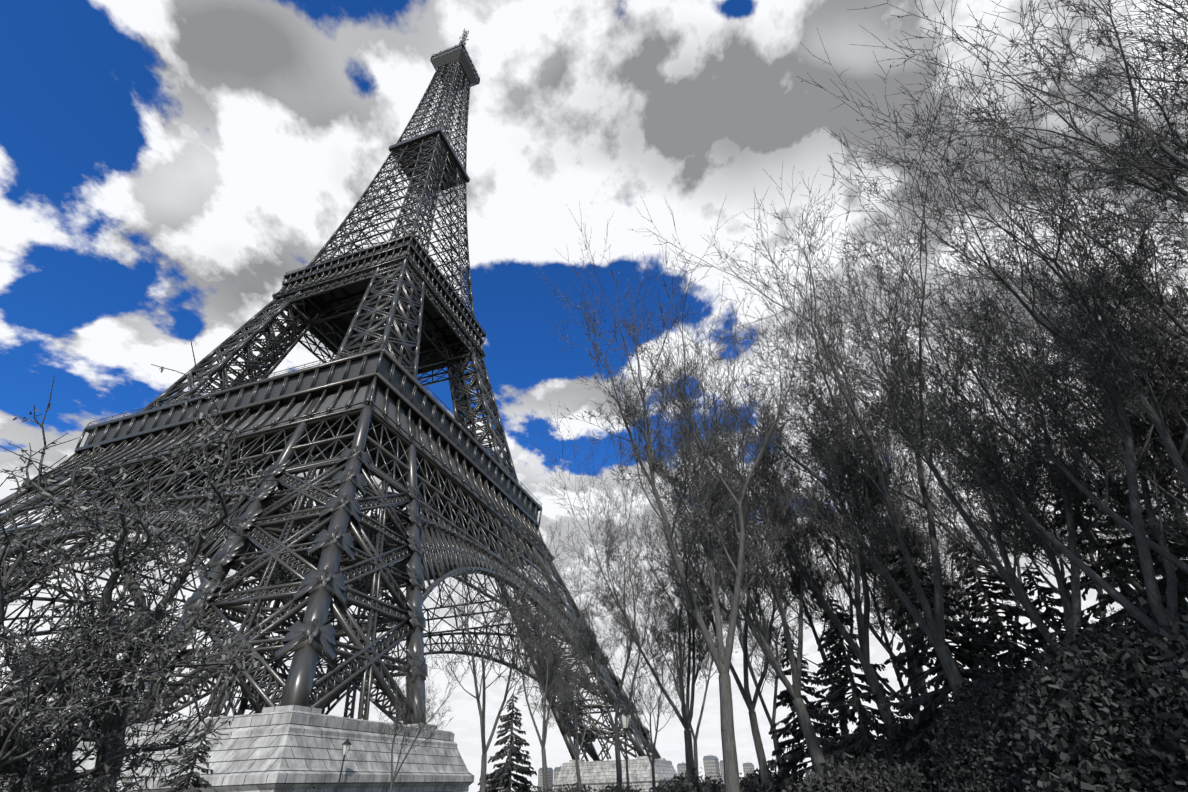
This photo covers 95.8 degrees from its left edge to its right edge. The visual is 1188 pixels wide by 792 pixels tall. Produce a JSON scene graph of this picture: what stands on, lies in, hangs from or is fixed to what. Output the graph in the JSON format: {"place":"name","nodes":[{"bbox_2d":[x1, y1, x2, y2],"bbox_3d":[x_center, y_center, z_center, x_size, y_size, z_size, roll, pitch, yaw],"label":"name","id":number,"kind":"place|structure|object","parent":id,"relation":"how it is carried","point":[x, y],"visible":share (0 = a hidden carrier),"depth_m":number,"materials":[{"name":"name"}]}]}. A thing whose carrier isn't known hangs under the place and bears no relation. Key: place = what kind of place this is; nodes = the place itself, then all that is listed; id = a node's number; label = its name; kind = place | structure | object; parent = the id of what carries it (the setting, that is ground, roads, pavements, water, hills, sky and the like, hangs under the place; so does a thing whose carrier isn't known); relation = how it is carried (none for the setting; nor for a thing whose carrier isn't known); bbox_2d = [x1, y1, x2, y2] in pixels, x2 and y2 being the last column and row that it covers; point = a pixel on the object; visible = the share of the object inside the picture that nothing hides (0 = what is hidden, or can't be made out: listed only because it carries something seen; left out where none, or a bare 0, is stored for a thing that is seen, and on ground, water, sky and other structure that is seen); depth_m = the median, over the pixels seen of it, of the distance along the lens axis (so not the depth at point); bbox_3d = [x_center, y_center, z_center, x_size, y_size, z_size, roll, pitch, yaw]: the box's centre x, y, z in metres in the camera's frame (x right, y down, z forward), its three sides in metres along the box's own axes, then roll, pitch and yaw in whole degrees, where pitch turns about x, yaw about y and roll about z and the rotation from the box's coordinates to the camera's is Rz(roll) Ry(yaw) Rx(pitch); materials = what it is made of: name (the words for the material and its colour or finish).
{"place":"outdoors","nodes":[
{"label":"outdoors","id":0,"kind":"place"},
{"bbox_2d":[21,343,553,580],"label":"tower floor gallery frame","id":1,"kind":"object","parent":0,"point":[151,439],"visible":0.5,"depth_m":101.01,"materials":[{"name":"grey metal"}]},
{"bbox_2d":[38,384,545,584],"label":"tower floor frieze","id":2,"kind":"object","parent":1,"relation":"on","point":[344,398],"depth_m":97.83,"materials":[{"name":"grey paint"}]},
{"bbox_2d":[78,377,537,550],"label":"tower floor panels","id":3,"kind":"object","parent":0,"point":[394,397],"visible":0.15,"depth_m":110.48,"materials":[{"name":"black metal"}]},
{"bbox_2d":[84,353,538,520],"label":"tower wall","id":4,"kind":"structure","parent":0,"point":[370,367],"depth_m":101.72,"materials":[{"name":"black metal"}]},
{"bbox_2d":[0,61,657,761],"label":"tower lattice","id":5,"kind":"object","parent":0,"point":[366,653],"visible":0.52,"depth_m":74.95,"materials":[{"name":"metal"}]},
{"bbox_2d":[0,59,660,760],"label":"tower main members","id":6,"kind":"object","parent":5,"relation":"on","point":[310,637],"visible":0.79,"depth_m":95.20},
{"bbox_2d":[388,127,469,196],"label":"tower platform","id":7,"kind":"structure","parent":6,"relation":"attached to","point":[425,136],"depth_m":204.22,"materials":[{"name":"metal"}]},
{"bbox_2d":[430,29,479,82],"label":"tower summit frame","id":8,"kind":"object","parent":6,"relation":"on","point":[463,42],"visible":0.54,"depth_m":257.21,"materials":[{"name":"grey metal"}]},
{"bbox_2d":[431,46,478,82],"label":"railing","id":9,"kind":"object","parent":8,"relation":"in","point":[452,50],"depth_m":250.65,"materials":[{"name":"grey metal"}]},
{"bbox_2d":[272,232,485,374],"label":"tower floor gallery frame","id":10,"kind":"object","parent":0,"point":[309,284],"visible":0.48,"depth_m":147.48,"materials":[{"name":"grey metal"}]},
{"bbox_2d":[283,249,479,370],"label":"tower floor frieze","id":11,"kind":"object","parent":10,"relation":"on","point":[434,357],"visible":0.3,"depth_m":161.31,"materials":[{"name":"grey paint"}]},
{"bbox_2d":[285,245,483,356],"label":"tower floor panels","id":12,"kind":"object","parent":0,"point":[428,309],"visible":0.1,"depth_m":156.19,"materials":[{"name":"black metal"}]},
{"bbox_2d":[287,237,482,337],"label":"tower wall","id":13,"kind":"structure","parent":0,"point":[392,245],"depth_m":147.58,"materials":[{"name":"black metal"}]},
{"bbox_2d":[431,44,479,90],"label":"observation deck","id":14,"kind":"structure","parent":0,"point":[459,54],"depth_m":249.78,"materials":[{"name":"grey metal"}]},
{"bbox_2d":[0,0,1187,791],"label":"sky","id":15,"kind":"structure","parent":0,"point":[165,165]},
{"bbox_2d":[486,755,777,791],"bbox_3d":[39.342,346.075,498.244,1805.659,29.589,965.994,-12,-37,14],"label":"distant buildings","id":16,"kind":"structure","parent":0,"point":[712,765],"depth_m":713.26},
{"bbox_2d":[486,755,752,776],"bbox_3d":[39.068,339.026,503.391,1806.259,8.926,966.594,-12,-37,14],"label":"paris roofs","id":17,"kind":"structure","parent":16,"relation":"on","point":[678,764],"depth_m":725.89,"materials":[{"name":"grey"}]},
{"label":"ground","id":18,"kind":"structure","parent":0,"visible":0},
{"bbox_2d":[0,467,254,791],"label":"crooked tree","id":19,"kind":"object","parent":18,"relation":"on","point":[34,672],"visible":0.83,"depth_m":5.55,"materials":[{"name":"grey plant"}]},
{"bbox_2d":[0,340,285,791],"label":"crooked tree","id":20,"kind":"object","parent":18,"relation":"on","point":[108,739],"visible":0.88,"depth_m":6.27,"materials":[{"name":"grey plant"}]},
{"bbox_2d":[160,721,213,791],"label":"conifer","id":21,"kind":"object","parent":18,"relation":"on","point":[188,786],"visible":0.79,"depth_m":12.43,"materials":[{"name":"black plant"}]},
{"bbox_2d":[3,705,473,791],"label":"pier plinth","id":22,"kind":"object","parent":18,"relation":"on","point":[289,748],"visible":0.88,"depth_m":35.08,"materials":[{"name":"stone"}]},
{"bbox_2d":[336,736,351,791],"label":"street lamp","id":23,"kind":"object","parent":18,"relation":"on","point":[347,742],"visible":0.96,"depth_m":34.56,"materials":[{"name":"grey metal"}]},
{"bbox_2d":[343,745,349,754],"bbox_3d":[-16.173,23.037,34.968,0.410,0.540,0.410,15,-40,-22],"label":"street lamp glass","id":24,"kind":"object","parent":23,"relation":"attached to","point":[345,749],"visible":0.75,"depth_m":34.86,"materials":[{"name":"grey glass"}]},
{"bbox_2d":[374,621,467,791],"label":"slim tree","id":25,"kind":"object","parent":18,"relation":"on","point":[396,728],"visible":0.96,"depth_m":30.95,"materials":[{"name":"grey plant"}]},
{"bbox_2d":[395,474,583,791],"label":"slim tree","id":26,"kind":"object","parent":18,"relation":"on","point":[521,639],"visible":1,"depth_m":21.16,"materials":[{"name":"grey plant"}]},
{"bbox_2d":[478,694,539,791],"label":"conifer","id":27,"kind":"object","parent":18,"relation":"on","point":[508,766],"visible":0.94,"depth_m":25.27,"materials":[{"name":"black plant"}]},
{"bbox_2d":[515,785,558,791],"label":"hedge bush","id":28,"kind":"object","parent":18,"relation":"on","point":[529,790],"visible":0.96,"depth_m":23.91,"materials":[{"name":"black plant"}]},
{"bbox_2d":[499,512,610,791],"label":"tall tree","id":29,"kind":"object","parent":18,"relation":"on","point":[548,668],"visible":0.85,"depth_m":41.71,"materials":[{"name":"grey plant"}]},
{"bbox_2d":[538,780,601,791],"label":"hedge bush","id":30,"kind":"object","parent":18,"relation":"on","point":[574,789],"visible":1,"depth_m":16.12,"materials":[{"name":"black plant"}]},
{"bbox_2d":[514,587,638,790],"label":"wide tree","id":31,"kind":"object","parent":18,"relation":"on","point":[568,708],"visible":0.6,"depth_m":53.21,"materials":[{"name":"grey plant"}]},
{"bbox_2d":[553,756,677,791],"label":"pier plinth","id":32,"kind":"object","parent":18,"relation":"on","point":[596,774],"visible":0.69,"depth_m":112.17,"materials":[{"name":"stone"}]},
{"bbox_2d":[592,780,654,791],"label":"hedge bush","id":33,"kind":"object","parent":18,"relation":"on","point":[616,788],"visible":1,"depth_m":20.98,"materials":[{"name":"black plant"}]},
{"bbox_2d":[618,704,629,788],"bbox_3d":[1.514,16.980,24.662,0.600,4.980,0.571,-12,-37,14],"label":"street lamp","id":34,"kind":"object","parent":18,"relation":"on","point":[624,711],"visible":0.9,"depth_m":25.16,"materials":[{"name":"grey metal"}]},
{"bbox_2d":[618,714,629,727],"bbox_3d":[1.460,15.575,25.688,0.410,0.540,0.410,15,-40,-22],"label":"street lamp glass","id":35,"kind":"object","parent":34,"relation":"attached to","point":[623,720],"visible":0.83,"depth_m":25.60,"materials":[{"name":"grey glass"}]},
{"bbox_2d":[546,486,710,787],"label":"leaning tree","id":36,"kind":"object","parent":18,"relation":"on","point":[592,645],"visible":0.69,"depth_m":36.69,"materials":[{"name":"grey plant"}]},
{"bbox_2d":[526,399,740,778],"bbox_3d":[2.032,10.203,28.835,12.710,21.352,13.674,10,-38,-16],"label":"wide tree","id":37,"kind":"object","parent":18,"relation":"on","point":[687,714],"visible":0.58,"depth_m":27.81,"materials":[{"name":"grey plant"}]},
{"bbox_2d":[586,599,686,791],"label":"slim tree","id":38,"kind":"object","parent":18,"relation":"on","point":[638,701],"visible":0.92,"depth_m":32.08,"materials":[{"name":"grey plant"}]},
{"bbox_2d":[539,195,834,791],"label":"tall tree","id":39,"kind":"object","parent":18,"relation":"on","point":[721,656],"visible":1,"depth_m":15.37,"materials":[{"name":"grey plant"}]},
{"bbox_2d":[615,565,767,781],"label":"leaning tree","id":40,"kind":"object","parent":18,"relation":"on","point":[677,688],"visible":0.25,"depth_m":49.19,"materials":[{"name":"grey plant"}]},
{"bbox_2d":[649,767,747,791],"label":"hedge bush","id":41,"kind":"object","parent":18,"relation":"on","point":[693,784],"visible":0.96,"depth_m":16.59,"materials":[{"name":"black plant"}]},
{"bbox_2d":[658,466,810,771],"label":"tall tree","id":42,"kind":"object","parent":18,"relation":"on","point":[778,656],"visible":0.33,"depth_m":35.48,"materials":[{"name":"grey plant"}]},
{"bbox_2d":[573,298,907,772],"bbox_3d":[7.662,4.901,21.874,13.674,21.352,12.710,-19,-39,22],"label":"wide tree","id":43,"kind":"object","parent":18,"relation":"on","point":[811,738],"visible":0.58,"depth_m":19.73,"materials":[{"name":"grey plant"}]},
{"bbox_2d":[614,365,882,791],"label":"leaning tree","id":44,"kind":"object","parent":18,"relation":"on","point":[750,703],"visible":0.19,"depth_m":23.92,"materials":[{"name":"grey plant"}]},
{"bbox_2d":[589,155,945,724],"bbox_3d":[8.163,4.293,22.006,14.630,22.507,16.480,24,-44,-32],"label":"leaning tree","id":45,"kind":"object","parent":18,"relation":"on","point":[862,653],"visible":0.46,"depth_m":19.89,"materials":[{"name":"grey plant"}]},
{"bbox_2d":[739,765,805,791],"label":"hedge bush","id":46,"kind":"object","parent":18,"relation":"on","point":[750,782],"visible":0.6,"depth_m":20.41,"materials":[{"name":"black plant"}]},
{"bbox_2d":[709,367,874,734],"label":"tall tree","id":47,"kind":"object","parent":18,"relation":"on","point":[822,651],"visible":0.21,"depth_m":26.71,"materials":[{"name":"grey plant"}]},
{"bbox_2d":[632,166,967,698],"bbox_3d":[8.517,1.572,18.210,12.070,22.341,10.380,-7,-36,6],"label":"tall tree","id":48,"kind":"object","parent":18,"relation":"on","point":[933,629],"visible":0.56,"depth_m":17.02,"materials":[{"name":"grey plant"}]},
{"bbox_2d":[767,634,849,790],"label":"conifer","id":49,"kind":"object","parent":18,"relation":"on","point":[796,754],"visible":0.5,"depth_m":20.95,"materials":[{"name":"black plant"}]},
{"bbox_2d":[675,373,954,717],"bbox_3d":[10.012,7.636,23.853,11.349,19.064,12.209,-7,-36,7],"label":"wide tree","id":50,"kind":"object","parent":18,"relation":"on","point":[877,610],"visible":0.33,"depth_m":21.83,"materials":[{"name":"grey plant"}]},
{"bbox_2d":[814,730,878,775],"bbox_3d":[9.169,13.191,17.969,4.272,3.321,5.116,-11,-37,12],"label":"evergreen shrub","id":51,"kind":"object","parent":18,"relation":"on","point":[846,746],"visible":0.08,"depth_m":18.06,"materials":[{"name":"black plant"}]},
{"bbox_2d":[782,748,937,791],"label":"hedge bush","id":52,"kind":"object","parent":18,"relation":"on","point":[847,777],"visible":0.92,"depth_m":13.02,"materials":[{"name":"black plant"}]},
{"bbox_2d":[801,593,927,773],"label":"conifer","id":53,"kind":"object","parent":18,"relation":"on","point":[833,697],"visible":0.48,"depth_m":18.74,"materials":[{"name":"black plant"}]},
{"bbox_2d":[747,307,998,705],"bbox_3d":[11.931,5.943,22.396,9.268,19.948,10.777,-19,-39,21],"label":"tall tree","id":54,"kind":"object","parent":18,"relation":"on","point":[916,671],"visible":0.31,"depth_m":21.86,"materials":[{"name":"grey plant"}]},
{"bbox_2d":[866,705,940,786],"bbox_3d":[10.084,10.826,15.068,5.755,3.736,4.805,6,-37,-12],"label":"evergreen shrub","id":55,"kind":"object","parent":18,"relation":"on","point":[896,744],"visible":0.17,"depth_m":15.06,"materials":[{"name":"black plant"}]},
{"bbox_2d":[672,1,1187,657],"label":"wide tree","id":56,"kind":"object","parent":18,"relation":"on","point":[1072,609],"visible":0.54,"depth_m":13.03,"materials":[{"name":"grey plant"}]},
{"bbox_2d":[810,304,1062,672],"bbox_3d":[17.523,5.954,23.841,12.710,21.352,13.674,-6,-36,5],"label":"wide tree","id":57,"kind":"object","parent":18,"relation":"on","point":[1018,572],"visible":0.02,"depth_m":24.28,"materials":[{"name":"grey plant"}]},
{"bbox_2d":[878,529,1019,774],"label":"conifer","id":58,"kind":"object","parent":18,"relation":"on","point":[932,702],"visible":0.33,"depth_m":15.63,"materials":[{"name":"black plant"}]},
{"bbox_2d":[859,292,1115,644],"bbox_3d":[15.370,5.319,19.596,11.326,17.425,12.759,-5,-36,4],"label":"leaning tree","id":59,"kind":"object","parent":18,"relation":"on","point":[956,529],"visible":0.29,"depth_m":19.35,"materials":[{"name":"grey plant"}]},
{"bbox_2d":[805,14,1187,648],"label":"leaning tree","id":60,"kind":"object","parent":18,"relation":"on","point":[1161,614],"visible":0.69,"depth_m":10.61,"materials":[{"name":"grey plant"}]},
{"bbox_2d":[808,179,1187,611],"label":"tall tree","id":61,"kind":"object","parent":18,"relation":"on","point":[1125,571],"visible":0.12,"depth_m":14.16,"materials":[{"name":"grey plant"}]},
{"bbox_2d":[951,538,1049,679],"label":"conifer","id":62,"kind":"object","parent":18,"relation":"on","point":[1016,654],"visible":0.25,"depth_m":19.16,"materials":[{"name":"black plant"}]},
{"bbox_2d":[836,0,1187,474],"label":"leaning tree","id":63,"kind":"object","parent":18,"relation":"on","point":[1178,324],"visible":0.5,"depth_m":10.25,"materials":[{"name":"grey plant"}]},
{"bbox_2d":[843,31,1187,573],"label":"tall tree","id":64,"kind":"object","parent":18,"relation":"on","point":[1167,444],"visible":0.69,"depth_m":10.69,"materials":[{"name":"grey plant"}]},
{"bbox_2d":[851,0,1187,267],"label":"tall tree","id":65,"kind":"object","parent":18,"relation":"on","point":[1125,175],"visible":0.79,"depth_m":8.79,"materials":[{"name":"grey plant"}]},
{"bbox_2d":[929,738,1124,791],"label":"hedge bush","id":66,"kind":"object","parent":18,"relation":"on","point":[963,780],"visible":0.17,"depth_m":10.83,"materials":[{"name":"black plant"}]},
{"bbox_2d":[920,657,1159,791],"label":"evergreen shrub","id":67,"kind":"object","parent":18,"relation":"on","point":[974,719],"visible":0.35,"depth_m":11.71,"materials":[{"name":"black plant"}]},
{"bbox_2d":[1020,563,1092,669],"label":"conifer","id":68,"kind":"object","parent":18,"relation":"on","point":[1048,613],"visible":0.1,"depth_m":16.42,"materials":[{"name":"black plant"}]},
{"bbox_2d":[949,0,1187,488],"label":"wide tree","id":69,"kind":"object","parent":18,"relation":"on","point":[1165,300],"visible":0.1,"depth_m":11.31,"materials":[{"name":"grey plant"}]},
{"bbox_2d":[966,261,1187,601],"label":"wide tree","id":70,"kind":"object","parent":18,"relation":"on","point":[1181,509],"visible":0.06,"depth_m":14.34,"materials":[{"name":"grey plant"}]},
{"bbox_2d":[1001,596,1187,791],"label":"evergreen shrub","id":71,"kind":"object","parent":18,"relation":"on","point":[1082,719],"visible":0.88,"depth_m":8.64,"materials":[{"name":"black plant"}]},
{"bbox_2d":[1052,494,1183,655],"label":"conifer","id":72,"kind":"object","parent":18,"relation":"on","point":[1086,583],"visible":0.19,"depth_m":15.11,"materials":[{"name":"black plant"}]},
{"bbox_2d":[1099,474,1187,709],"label":"conifer","id":73,"kind":"object","parent":18,"relation":"on","point":[1176,550],"visible":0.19,"depth_m":11.81,"materials":[{"name":"black plant"}]},
{"bbox_2d":[1129,623,1187,791],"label":"evergreen shrub","id":74,"kind":"object","parent":18,"relation":"on","point":[1181,732],"visible":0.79,"depth_m":7.55,"materials":[{"name":"black plant"}]}
]}

